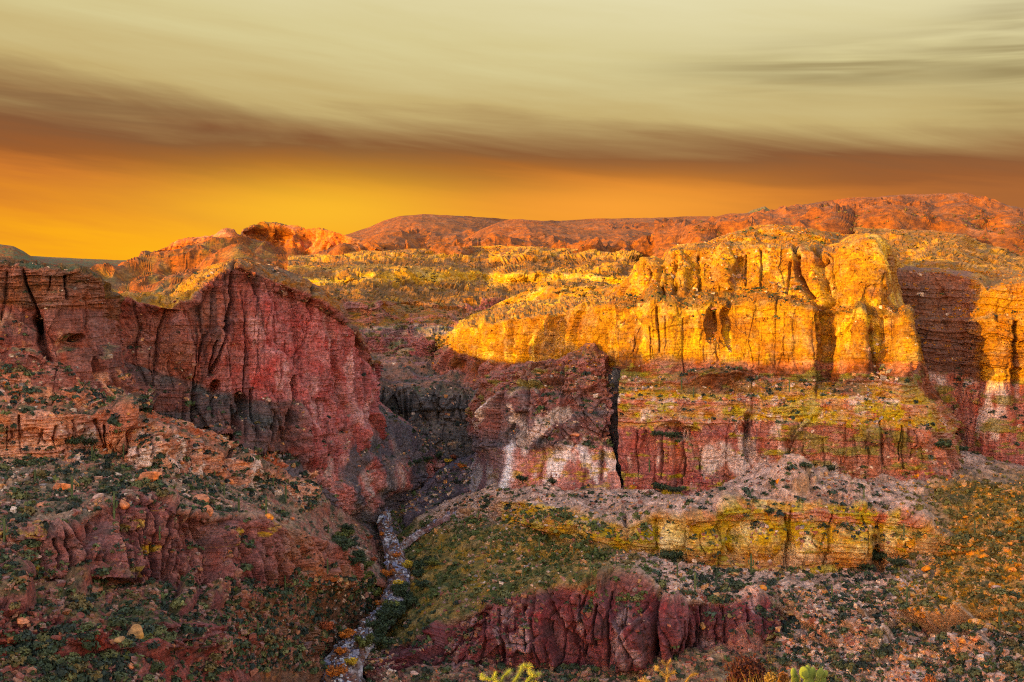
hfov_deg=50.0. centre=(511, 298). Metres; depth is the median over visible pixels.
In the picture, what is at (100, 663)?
shrub
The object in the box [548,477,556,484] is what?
mesquite tree
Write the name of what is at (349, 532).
mesquite tree
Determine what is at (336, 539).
mesquite tree
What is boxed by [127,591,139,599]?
shrub
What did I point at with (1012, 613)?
shrub
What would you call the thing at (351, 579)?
shrub
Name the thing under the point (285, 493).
saguaro cactus
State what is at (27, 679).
shrub
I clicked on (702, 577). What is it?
shrub
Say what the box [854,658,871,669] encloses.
shrub
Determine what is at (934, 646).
shrub
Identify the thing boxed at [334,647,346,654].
cottonwood tree
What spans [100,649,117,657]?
shrub
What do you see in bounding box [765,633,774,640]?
shrub
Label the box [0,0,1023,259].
sky
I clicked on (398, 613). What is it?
mesquite tree
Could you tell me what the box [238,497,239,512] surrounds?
saguaro cactus
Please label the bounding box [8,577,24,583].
shrub
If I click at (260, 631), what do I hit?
shrub
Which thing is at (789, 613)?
boulder
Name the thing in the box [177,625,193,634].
shrub
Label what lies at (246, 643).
shrub
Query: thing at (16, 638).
shrub
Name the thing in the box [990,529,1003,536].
shrub
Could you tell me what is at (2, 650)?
shrub
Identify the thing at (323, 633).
shrub
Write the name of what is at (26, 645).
shrub
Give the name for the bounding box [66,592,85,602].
shrub
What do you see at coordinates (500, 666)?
shrub
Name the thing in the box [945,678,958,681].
shrub
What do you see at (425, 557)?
mesquite tree
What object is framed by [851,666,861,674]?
shrub
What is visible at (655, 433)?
mesquite tree
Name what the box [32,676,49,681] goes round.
shrub
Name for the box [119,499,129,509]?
boulder
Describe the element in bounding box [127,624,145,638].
boulder
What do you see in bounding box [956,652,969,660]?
shrub
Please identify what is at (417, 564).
mesquite tree
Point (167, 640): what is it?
shrub
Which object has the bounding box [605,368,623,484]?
chimney back
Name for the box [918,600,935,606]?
shrub
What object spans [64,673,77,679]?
shrub
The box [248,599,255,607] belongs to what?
shrub
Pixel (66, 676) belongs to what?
shrub
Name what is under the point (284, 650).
shrub
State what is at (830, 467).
mesquite tree
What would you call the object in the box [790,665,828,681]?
prickly pear
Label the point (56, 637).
boulder
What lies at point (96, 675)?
shrub
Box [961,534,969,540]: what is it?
shrub
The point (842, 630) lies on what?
shrub
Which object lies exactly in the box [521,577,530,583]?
shrub
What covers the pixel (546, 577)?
shrub
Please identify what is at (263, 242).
mesa
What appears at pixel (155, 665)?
shrub
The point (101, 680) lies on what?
shrub
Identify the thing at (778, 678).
dry grass
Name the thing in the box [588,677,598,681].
shrub
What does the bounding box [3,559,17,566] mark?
shrub
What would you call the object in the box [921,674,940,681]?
dried bush
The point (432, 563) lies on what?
mesquite tree
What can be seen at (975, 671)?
shrub
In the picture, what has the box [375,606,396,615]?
mesquite tree
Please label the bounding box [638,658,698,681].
cholla cactus
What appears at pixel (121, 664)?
shrub
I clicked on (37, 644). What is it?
shrub
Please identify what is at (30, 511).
shrub
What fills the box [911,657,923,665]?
shrub
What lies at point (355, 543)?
mesquite tree
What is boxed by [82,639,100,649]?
shrub
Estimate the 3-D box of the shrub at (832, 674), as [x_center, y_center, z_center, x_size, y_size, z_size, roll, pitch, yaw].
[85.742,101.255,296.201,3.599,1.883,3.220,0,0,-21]
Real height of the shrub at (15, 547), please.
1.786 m
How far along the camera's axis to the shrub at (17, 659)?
206.68 m
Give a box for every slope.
[0,452,385,681]
[283,404,447,549]
[363,450,1023,681]
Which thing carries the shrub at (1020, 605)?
on the slope at (559, 632)
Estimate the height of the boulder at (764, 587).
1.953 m
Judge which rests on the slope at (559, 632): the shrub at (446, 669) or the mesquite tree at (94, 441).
the shrub at (446, 669)
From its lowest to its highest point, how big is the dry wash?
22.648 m
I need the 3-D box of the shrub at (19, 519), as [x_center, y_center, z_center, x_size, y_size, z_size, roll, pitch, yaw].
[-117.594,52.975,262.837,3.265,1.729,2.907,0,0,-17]
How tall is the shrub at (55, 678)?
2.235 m
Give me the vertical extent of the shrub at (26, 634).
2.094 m
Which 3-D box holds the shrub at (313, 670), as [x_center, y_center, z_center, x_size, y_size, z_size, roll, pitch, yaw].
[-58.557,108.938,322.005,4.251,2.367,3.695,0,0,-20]
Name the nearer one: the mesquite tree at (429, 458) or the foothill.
the mesquite tree at (429, 458)
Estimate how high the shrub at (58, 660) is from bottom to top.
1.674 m
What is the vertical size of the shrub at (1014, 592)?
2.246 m
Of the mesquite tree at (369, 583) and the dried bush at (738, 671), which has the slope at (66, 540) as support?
the mesquite tree at (369, 583)
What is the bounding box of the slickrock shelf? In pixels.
[0,359,321,508]
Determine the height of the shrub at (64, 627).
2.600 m
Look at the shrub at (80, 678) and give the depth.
210.59 m
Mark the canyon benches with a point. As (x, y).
(514, 277)
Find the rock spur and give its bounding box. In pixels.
[399,452,476,525]
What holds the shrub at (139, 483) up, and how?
on the slope at (66, 540)
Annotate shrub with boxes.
[0,463,9,470]
[0,554,11,562]
[0,647,6,654]
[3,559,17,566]
[6,543,22,550]
[7,652,26,666]
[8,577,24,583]
[8,602,20,610]
[11,365,25,372]
[12,490,29,499]
[13,634,22,642]
[14,641,32,647]
[15,517,27,522]
[16,640,30,648]
[16,646,28,653]
[18,629,32,642]
[21,459,35,465]
[21,506,37,515]
[22,387,36,392]
[22,554,33,560]
[23,676,33,681]
[24,548,40,556]
[26,540,41,547]
[26,655,39,663]
[29,640,44,649]
[30,648,41,656]
[31,469,46,475]
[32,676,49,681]
[36,631,50,641]
[37,643,63,653]
[37,650,49,655]
[37,658,57,672]
[45,674,63,681]
[47,653,59,658]
[49,394,58,400]
[49,624,59,633]
[49,655,56,664]
[54,662,76,679]
[55,620,76,633]
[55,655,64,665]
[64,602,76,608]
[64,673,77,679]
[65,652,80,657]
[65,656,80,662]
[65,673,76,681]
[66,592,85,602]
[70,663,83,673]
[73,600,93,610]
[73,671,93,681]
[75,605,88,612]
[78,475,91,485]
[78,621,95,627]
[79,661,89,668]
[82,632,96,640]
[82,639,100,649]
[83,596,94,602]
[86,670,102,681]
[92,676,111,681]
[95,657,110,666]
[97,470,110,476]
[98,460,112,468]
[98,566,112,575]
[98,669,112,678]
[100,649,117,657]
[107,416,118,424]
[108,614,127,626]
[108,630,119,638]
[110,654,123,663]
[112,670,128,681]
[114,658,130,667]
[117,667,131,676]
[118,605,130,612]
[118,638,133,647]
[120,633,135,640]
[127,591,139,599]
[130,480,144,488]
[130,606,144,615]
[140,676,153,681]
[141,477,150,482]
[142,616,154,624]
[143,481,158,490]
[143,628,151,635]
[145,624,161,634]
[146,640,160,650]
[150,660,166,669]
[153,452,165,459]
[153,625,166,635]
[154,488,168,496]
[160,604,169,611]
[161,635,171,642]
[164,631,176,640]
[170,596,187,608]
[170,613,179,621]
[171,675,181,681]
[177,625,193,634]
[194,626,206,634]
[196,602,207,608]
[203,661,218,671]
[205,671,218,680]
[209,652,221,661]
[214,665,224,674]
[230,644,242,652]
[238,625,249,634]
[239,562,253,571]
[239,640,250,647]
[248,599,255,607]
[256,628,266,634]
[261,665,270,672]
[262,604,271,610]
[263,633,273,641]
[267,650,274,656]
[278,647,288,654]
[284,587,293,595]
[286,578,298,586]
[294,653,302,660]
[296,645,304,652]
[297,626,308,635]
[309,667,318,673]
[318,630,325,637]
[346,576,356,582]
[438,665,451,671]
[440,677,451,681]
[473,587,482,593]
[492,596,505,605]
[494,662,507,669]
[500,590,510,595]
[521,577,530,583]
[541,574,551,580]
[553,666,561,672]
[558,663,569,669]
[568,663,578,669]
[585,583,596,592]
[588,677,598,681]
[620,558,631,564]
[630,553,640,559]
[630,594,644,601]
[656,578,666,587]
[682,588,691,594]
[697,572,708,580]
[709,594,721,603]
[719,584,730,591]
[727,567,739,573]
[731,583,741,589]
[764,578,776,584]
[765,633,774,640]
[765,655,776,662]
[774,656,789,664]
[782,623,791,628]
[791,645,800,651]
[823,651,837,657]
[827,670,835,676]
[831,660,845,669]
[837,626,848,633]
[838,611,849,620]
[844,662,858,672]
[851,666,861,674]
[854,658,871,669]
[861,655,871,661]
[872,628,883,635]
[874,649,887,658]
[879,643,892,655]
[885,587,898,595]
[887,579,898,584]
[897,602,911,609]
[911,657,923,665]
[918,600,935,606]
[924,643,940,650]
[935,632,947,639]
[945,654,955,661]
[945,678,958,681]
[952,664,964,675]
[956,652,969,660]
[959,622,973,630]
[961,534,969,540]
[968,666,983,675]
[978,598,991,604]
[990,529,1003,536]
[992,588,1005,594]
[998,661,1016,671]
[1002,638,1018,646]
[1005,609,1017,618]
[1006,590,1020,598]
[1006,623,1020,632]
[1008,558,1018,563]
[1011,660,1022,666]
[1012,646,1023,656]
[1014,602,1023,609]
[1014,665,1023,676]
[1016,535,1023,541]
[1016,612,1023,618]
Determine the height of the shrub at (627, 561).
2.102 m
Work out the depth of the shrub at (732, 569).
349.66 m
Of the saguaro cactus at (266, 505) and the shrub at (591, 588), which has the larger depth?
the shrub at (591, 588)
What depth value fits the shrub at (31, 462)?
313.50 m
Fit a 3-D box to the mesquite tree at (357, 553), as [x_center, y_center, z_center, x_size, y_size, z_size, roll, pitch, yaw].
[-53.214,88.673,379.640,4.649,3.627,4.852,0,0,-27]
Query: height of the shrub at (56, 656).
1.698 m
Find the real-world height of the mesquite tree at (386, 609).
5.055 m
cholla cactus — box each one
[478,662,541,681]
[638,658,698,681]
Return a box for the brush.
[0,204,1023,681]
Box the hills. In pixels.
[0,244,126,268]
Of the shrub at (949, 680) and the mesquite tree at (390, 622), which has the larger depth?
the mesquite tree at (390, 622)
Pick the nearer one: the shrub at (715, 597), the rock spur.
the shrub at (715, 597)
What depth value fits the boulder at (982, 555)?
343.62 m
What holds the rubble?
on the slope at (559, 632)
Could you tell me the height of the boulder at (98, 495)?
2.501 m
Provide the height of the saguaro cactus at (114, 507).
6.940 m
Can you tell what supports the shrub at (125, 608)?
on the slope at (66, 540)
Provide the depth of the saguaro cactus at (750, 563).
357.28 m
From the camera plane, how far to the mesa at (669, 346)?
451.29 m
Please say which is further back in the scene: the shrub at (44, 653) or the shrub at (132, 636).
the shrub at (132, 636)
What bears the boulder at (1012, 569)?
on the slope at (559, 632)
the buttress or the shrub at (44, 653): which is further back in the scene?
the buttress
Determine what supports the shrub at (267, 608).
on the slope at (66, 540)
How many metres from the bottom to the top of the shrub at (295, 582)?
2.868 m
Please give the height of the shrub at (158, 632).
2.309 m
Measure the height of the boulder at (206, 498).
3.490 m
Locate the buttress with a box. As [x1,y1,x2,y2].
[465,343,620,493]
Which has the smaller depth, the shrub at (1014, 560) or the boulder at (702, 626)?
the boulder at (702, 626)
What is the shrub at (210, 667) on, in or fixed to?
on the slope at (66, 540)
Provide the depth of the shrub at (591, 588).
333.61 m
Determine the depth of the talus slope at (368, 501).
477.56 m
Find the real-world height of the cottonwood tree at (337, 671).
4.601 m
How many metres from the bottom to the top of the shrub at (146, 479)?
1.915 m
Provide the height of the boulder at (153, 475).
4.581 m
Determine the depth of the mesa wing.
569.08 m
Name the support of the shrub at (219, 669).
on the slope at (66, 540)
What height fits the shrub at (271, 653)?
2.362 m
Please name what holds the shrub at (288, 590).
on the slope at (66, 540)
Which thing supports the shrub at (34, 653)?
on the slope at (66, 540)
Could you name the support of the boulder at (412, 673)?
on the slope at (559, 632)
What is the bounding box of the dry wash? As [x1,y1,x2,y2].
[401,511,456,549]
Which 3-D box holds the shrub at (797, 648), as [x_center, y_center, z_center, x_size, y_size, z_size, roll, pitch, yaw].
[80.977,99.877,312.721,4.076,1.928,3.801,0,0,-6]
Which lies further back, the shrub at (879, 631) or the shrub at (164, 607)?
the shrub at (879, 631)
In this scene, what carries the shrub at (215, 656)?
on the slope at (66, 540)
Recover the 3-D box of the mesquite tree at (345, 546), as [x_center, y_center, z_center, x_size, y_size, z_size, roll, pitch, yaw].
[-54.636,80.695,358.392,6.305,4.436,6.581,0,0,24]
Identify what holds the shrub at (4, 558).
on the slope at (66, 540)
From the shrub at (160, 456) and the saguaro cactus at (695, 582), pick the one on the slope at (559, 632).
the saguaro cactus at (695, 582)
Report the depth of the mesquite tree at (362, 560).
376.54 m
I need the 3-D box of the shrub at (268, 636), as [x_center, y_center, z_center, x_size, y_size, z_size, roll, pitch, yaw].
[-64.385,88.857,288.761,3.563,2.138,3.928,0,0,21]
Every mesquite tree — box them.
[65,434,85,446]
[82,438,97,449]
[331,535,352,543]
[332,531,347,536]
[334,538,353,551]
[339,528,354,538]
[340,523,349,530]
[348,555,358,563]
[349,540,360,549]
[352,550,365,557]
[352,556,367,565]
[354,633,374,650]
[363,560,374,570]
[363,570,373,578]
[364,618,382,629]
[365,579,373,590]
[368,632,387,646]
[371,587,381,596]
[373,628,387,637]
[374,614,392,620]
[374,623,389,631]
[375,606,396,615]
[375,607,392,616]
[380,605,398,619]
[381,599,398,605]
[381,599,401,607]
[382,619,396,628]
[382,636,394,648]
[385,606,405,619]
[390,583,406,595]
[399,590,413,597]
[404,595,420,607]
[411,569,423,577]
[412,459,423,465]
[412,560,428,568]
[414,578,431,587]
[422,456,433,460]
[422,555,437,559]
[423,557,440,566]
[515,474,528,483]
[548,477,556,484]
[651,430,665,438]
[652,482,666,491]
[657,549,676,558]
[664,431,679,440]
[666,485,681,493]
[670,550,685,558]
[764,508,773,515]
[799,461,812,469]
[822,465,837,471]
[855,563,868,571]
[872,550,887,565]
[886,556,908,566]
[934,438,953,449]
[958,445,969,451]
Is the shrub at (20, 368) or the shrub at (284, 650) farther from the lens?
the shrub at (20, 368)
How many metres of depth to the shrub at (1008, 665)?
277.09 m
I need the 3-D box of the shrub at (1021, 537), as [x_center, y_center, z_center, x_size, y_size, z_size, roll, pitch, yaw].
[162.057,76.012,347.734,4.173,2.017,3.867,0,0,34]
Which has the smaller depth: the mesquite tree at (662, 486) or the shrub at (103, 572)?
the shrub at (103, 572)
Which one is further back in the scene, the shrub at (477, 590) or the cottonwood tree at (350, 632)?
the shrub at (477, 590)
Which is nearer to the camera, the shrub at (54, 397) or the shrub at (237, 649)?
the shrub at (237, 649)
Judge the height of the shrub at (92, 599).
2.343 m
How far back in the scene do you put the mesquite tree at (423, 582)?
388.95 m
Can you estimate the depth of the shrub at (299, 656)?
311.20 m
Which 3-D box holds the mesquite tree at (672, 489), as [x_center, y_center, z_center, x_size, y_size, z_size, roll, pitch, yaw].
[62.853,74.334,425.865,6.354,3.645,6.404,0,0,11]
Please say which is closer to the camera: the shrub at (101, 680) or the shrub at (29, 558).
the shrub at (101, 680)
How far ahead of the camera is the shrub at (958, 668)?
286.22 m
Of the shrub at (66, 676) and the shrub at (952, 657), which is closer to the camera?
the shrub at (66, 676)
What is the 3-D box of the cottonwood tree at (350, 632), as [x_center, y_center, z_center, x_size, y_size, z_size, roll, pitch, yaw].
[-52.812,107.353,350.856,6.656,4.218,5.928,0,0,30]
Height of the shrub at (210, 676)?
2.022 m
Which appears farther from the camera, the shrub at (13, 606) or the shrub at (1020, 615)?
the shrub at (1020, 615)
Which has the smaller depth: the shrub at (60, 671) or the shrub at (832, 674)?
the shrub at (60, 671)
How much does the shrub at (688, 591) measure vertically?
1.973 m
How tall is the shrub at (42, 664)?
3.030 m
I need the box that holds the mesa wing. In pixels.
[431,285,620,389]
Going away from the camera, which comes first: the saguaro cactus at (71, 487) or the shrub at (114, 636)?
the shrub at (114, 636)
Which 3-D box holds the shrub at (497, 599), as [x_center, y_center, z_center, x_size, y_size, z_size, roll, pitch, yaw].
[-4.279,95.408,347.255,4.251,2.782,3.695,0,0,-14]
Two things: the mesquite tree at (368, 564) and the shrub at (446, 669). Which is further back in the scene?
the mesquite tree at (368, 564)
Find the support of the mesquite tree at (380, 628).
on the creek bed
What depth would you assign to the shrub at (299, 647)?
314.49 m
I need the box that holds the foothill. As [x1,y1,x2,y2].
[405,219,654,256]
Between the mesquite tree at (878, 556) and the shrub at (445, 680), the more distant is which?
the mesquite tree at (878, 556)
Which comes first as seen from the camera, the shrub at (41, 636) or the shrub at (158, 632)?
the shrub at (41, 636)
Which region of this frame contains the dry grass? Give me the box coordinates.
[704,661,820,681]
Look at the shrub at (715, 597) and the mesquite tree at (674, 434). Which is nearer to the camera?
the shrub at (715, 597)
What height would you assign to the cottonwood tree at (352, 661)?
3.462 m
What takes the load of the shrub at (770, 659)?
on the slope at (559, 632)
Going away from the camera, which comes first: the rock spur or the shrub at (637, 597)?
the shrub at (637, 597)
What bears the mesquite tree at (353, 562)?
on the slope at (66, 540)
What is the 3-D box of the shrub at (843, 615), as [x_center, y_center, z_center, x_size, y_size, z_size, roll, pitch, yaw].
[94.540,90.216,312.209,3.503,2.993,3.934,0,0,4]
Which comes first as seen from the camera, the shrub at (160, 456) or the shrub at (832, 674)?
the shrub at (832, 674)
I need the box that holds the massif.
[0,257,159,407]
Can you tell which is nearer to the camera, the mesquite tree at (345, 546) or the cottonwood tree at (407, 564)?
the mesquite tree at (345, 546)
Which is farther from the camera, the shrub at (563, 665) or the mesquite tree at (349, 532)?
the mesquite tree at (349, 532)
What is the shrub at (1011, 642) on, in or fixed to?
on the slope at (559, 632)
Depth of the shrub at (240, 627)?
275.64 m
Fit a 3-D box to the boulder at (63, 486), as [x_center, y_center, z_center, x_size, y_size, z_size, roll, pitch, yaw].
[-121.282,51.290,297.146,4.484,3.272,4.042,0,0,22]
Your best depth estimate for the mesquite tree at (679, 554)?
363.28 m
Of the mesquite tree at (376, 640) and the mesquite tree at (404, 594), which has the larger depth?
the mesquite tree at (404, 594)
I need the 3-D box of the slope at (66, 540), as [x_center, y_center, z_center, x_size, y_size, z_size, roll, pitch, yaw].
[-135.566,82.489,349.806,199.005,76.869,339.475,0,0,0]
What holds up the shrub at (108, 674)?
on the slope at (66, 540)
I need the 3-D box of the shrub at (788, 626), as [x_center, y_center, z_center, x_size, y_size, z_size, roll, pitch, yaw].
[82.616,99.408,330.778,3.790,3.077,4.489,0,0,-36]
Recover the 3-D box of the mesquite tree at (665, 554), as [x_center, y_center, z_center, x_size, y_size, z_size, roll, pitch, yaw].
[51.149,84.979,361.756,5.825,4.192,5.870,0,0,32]
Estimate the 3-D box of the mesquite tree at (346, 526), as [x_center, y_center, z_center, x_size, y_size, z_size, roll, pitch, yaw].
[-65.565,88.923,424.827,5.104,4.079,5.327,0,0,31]
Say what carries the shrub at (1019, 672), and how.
on the slope at (559, 632)
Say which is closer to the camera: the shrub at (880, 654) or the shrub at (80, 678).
the shrub at (80, 678)
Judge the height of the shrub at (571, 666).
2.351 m
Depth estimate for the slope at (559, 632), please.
357.87 m
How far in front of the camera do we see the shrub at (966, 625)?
298.69 m
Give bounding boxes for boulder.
[0,667,9,673]
[17,617,29,624]
[51,635,61,639]
[52,483,74,490]
[77,612,84,617]
[92,493,104,498]
[113,636,125,643]
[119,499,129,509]
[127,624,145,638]
[138,471,161,481]
[193,494,209,502]
[202,505,212,516]
[265,513,273,519]
[410,671,418,676]
[700,622,705,629]
[759,585,766,590]
[787,610,795,616]
[921,565,930,571]
[929,484,938,488]
[972,636,979,641]
[978,553,987,557]
[995,673,1006,680]
[1008,567,1017,571]
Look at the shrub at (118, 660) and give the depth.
223.62 m
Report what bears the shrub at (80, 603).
on the slope at (66, 540)
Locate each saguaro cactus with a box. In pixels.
[3,518,7,541]
[71,476,72,498]
[113,493,117,518]
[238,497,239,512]
[265,496,266,513]
[285,484,286,501]
[564,506,567,521]
[694,572,697,590]
[748,553,753,574]
[904,586,909,602]
[998,606,1001,629]
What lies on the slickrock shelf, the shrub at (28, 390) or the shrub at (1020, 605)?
the shrub at (28, 390)
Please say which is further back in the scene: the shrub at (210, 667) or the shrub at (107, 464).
the shrub at (107, 464)
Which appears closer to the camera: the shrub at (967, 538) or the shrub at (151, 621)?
the shrub at (151, 621)
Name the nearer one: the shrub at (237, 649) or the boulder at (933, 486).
the shrub at (237, 649)
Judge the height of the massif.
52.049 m
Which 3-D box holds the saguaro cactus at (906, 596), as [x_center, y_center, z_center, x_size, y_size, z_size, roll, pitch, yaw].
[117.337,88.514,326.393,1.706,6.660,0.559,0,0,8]
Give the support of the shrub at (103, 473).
on the slope at (66, 540)
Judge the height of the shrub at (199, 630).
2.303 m
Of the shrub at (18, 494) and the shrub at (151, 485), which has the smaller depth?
the shrub at (18, 494)
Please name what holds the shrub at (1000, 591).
on the slope at (559, 632)
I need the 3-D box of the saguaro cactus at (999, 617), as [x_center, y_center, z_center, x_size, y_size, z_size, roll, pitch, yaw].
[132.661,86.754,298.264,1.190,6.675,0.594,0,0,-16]
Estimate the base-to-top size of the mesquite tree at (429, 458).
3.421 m
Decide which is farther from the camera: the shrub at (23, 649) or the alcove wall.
the alcove wall
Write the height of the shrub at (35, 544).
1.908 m
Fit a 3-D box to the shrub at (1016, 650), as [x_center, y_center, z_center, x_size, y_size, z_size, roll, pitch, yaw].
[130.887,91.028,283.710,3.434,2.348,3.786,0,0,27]
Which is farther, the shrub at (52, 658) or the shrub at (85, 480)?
the shrub at (85, 480)
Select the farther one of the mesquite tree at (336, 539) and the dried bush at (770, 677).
the mesquite tree at (336, 539)
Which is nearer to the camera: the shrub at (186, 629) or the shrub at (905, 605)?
the shrub at (186, 629)
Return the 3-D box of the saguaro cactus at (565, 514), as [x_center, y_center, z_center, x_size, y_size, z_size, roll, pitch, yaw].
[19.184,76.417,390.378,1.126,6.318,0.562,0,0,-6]
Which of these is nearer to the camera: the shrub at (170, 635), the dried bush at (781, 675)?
the dried bush at (781, 675)
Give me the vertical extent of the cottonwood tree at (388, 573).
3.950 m
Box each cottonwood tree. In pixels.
[317,621,334,630]
[325,663,348,678]
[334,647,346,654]
[338,628,356,639]
[344,657,357,666]
[380,568,395,577]
[393,579,403,584]
[401,560,412,569]
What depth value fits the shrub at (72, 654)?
216.94 m
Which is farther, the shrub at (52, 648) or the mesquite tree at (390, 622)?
the mesquite tree at (390, 622)
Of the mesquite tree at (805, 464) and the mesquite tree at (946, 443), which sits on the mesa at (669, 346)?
the mesquite tree at (946, 443)
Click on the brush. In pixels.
(554, 556)
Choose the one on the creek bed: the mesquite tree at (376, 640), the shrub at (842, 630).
the mesquite tree at (376, 640)
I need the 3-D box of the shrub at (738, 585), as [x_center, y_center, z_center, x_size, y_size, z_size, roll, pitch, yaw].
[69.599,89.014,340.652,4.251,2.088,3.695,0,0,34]
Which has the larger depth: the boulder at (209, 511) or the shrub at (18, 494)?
the boulder at (209, 511)
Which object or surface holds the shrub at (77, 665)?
on the slope at (66, 540)
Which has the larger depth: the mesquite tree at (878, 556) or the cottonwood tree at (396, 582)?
the cottonwood tree at (396, 582)
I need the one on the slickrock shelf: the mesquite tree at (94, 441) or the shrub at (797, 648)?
the mesquite tree at (94, 441)
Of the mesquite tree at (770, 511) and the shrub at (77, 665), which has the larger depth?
the mesquite tree at (770, 511)
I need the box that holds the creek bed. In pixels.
[323,511,409,681]
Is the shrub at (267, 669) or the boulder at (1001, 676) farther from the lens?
the shrub at (267, 669)
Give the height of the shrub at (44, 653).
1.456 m
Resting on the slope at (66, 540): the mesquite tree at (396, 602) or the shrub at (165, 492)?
the shrub at (165, 492)
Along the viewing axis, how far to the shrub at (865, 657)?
296.49 m
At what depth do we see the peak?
2683.96 m
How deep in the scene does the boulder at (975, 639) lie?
288.77 m
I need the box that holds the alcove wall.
[896,265,1023,465]
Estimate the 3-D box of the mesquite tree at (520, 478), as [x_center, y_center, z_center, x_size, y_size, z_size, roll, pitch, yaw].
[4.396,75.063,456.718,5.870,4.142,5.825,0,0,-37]
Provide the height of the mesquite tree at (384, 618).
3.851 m
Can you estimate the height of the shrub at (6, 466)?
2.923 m
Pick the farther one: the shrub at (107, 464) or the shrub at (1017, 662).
the shrub at (107, 464)
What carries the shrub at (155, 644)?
on the slope at (66, 540)
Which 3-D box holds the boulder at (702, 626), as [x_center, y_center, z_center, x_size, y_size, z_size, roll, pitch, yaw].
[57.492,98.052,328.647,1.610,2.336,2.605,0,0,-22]
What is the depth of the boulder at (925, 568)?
346.65 m
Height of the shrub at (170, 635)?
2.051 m
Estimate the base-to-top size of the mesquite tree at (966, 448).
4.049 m
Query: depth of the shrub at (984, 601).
313.48 m
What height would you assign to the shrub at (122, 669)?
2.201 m
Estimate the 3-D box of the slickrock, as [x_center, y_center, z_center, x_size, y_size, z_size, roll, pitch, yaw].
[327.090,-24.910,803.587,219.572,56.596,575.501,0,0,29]
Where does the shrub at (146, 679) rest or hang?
on the slope at (66, 540)
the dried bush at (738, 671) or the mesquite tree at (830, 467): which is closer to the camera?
the dried bush at (738, 671)
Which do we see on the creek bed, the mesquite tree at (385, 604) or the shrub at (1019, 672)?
the mesquite tree at (385, 604)
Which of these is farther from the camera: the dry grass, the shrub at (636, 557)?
the shrub at (636, 557)
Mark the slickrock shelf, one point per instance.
(29, 431)
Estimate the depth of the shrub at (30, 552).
253.27 m
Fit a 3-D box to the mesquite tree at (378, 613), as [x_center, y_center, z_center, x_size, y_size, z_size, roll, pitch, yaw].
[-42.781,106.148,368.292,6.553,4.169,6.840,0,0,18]
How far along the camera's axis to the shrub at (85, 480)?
302.45 m
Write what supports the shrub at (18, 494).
on the slope at (66, 540)
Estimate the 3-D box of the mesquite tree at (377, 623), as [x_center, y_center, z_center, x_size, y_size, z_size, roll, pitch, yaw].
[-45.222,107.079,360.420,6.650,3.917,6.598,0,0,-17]
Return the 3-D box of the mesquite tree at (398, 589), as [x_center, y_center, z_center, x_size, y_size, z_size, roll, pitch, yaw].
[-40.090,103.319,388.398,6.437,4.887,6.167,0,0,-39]
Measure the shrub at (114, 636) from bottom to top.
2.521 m
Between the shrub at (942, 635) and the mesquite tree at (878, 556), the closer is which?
the shrub at (942, 635)
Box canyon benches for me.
[287,245,649,461]
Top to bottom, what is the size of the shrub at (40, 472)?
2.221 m
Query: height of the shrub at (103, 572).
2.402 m
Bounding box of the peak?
[748,206,769,212]
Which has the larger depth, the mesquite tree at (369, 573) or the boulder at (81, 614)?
the mesquite tree at (369, 573)
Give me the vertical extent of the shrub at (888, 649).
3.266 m
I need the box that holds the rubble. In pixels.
[0,224,1023,681]
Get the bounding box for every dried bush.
[724,652,770,681]
[764,672,778,681]
[777,671,790,681]
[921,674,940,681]
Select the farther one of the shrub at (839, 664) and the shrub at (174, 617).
the shrub at (839, 664)
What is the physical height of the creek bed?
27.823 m
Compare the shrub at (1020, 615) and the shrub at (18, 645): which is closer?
the shrub at (18, 645)
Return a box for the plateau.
[317,214,716,254]
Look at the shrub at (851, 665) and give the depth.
294.70 m
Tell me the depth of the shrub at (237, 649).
264.47 m
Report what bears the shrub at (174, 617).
on the slope at (66, 540)
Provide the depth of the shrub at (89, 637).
219.33 m
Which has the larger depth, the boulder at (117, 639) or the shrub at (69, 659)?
the boulder at (117, 639)
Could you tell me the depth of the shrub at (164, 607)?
260.21 m
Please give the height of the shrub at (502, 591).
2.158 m
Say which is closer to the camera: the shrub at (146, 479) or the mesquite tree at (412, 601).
the shrub at (146, 479)
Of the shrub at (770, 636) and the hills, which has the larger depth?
the hills
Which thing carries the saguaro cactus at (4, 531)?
on the slope at (66, 540)
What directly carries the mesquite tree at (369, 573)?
on the slope at (66, 540)
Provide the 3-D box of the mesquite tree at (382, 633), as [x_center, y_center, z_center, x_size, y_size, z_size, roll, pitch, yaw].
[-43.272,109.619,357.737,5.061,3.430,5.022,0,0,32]
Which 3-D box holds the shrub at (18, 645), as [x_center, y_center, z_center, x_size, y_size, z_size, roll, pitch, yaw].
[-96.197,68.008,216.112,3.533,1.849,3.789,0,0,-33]
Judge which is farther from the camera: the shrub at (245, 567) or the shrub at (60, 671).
the shrub at (245, 567)
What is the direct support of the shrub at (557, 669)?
on the slope at (559, 632)
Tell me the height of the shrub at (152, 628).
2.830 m
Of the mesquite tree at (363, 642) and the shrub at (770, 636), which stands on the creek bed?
the mesquite tree at (363, 642)
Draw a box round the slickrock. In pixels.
[853,227,1023,278]
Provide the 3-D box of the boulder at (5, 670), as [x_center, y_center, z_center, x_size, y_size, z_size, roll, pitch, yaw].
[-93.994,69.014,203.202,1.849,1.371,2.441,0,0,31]
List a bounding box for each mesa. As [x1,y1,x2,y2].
[90,221,385,295]
[612,224,964,495]
[652,193,1023,258]
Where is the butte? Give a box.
[117,258,386,476]

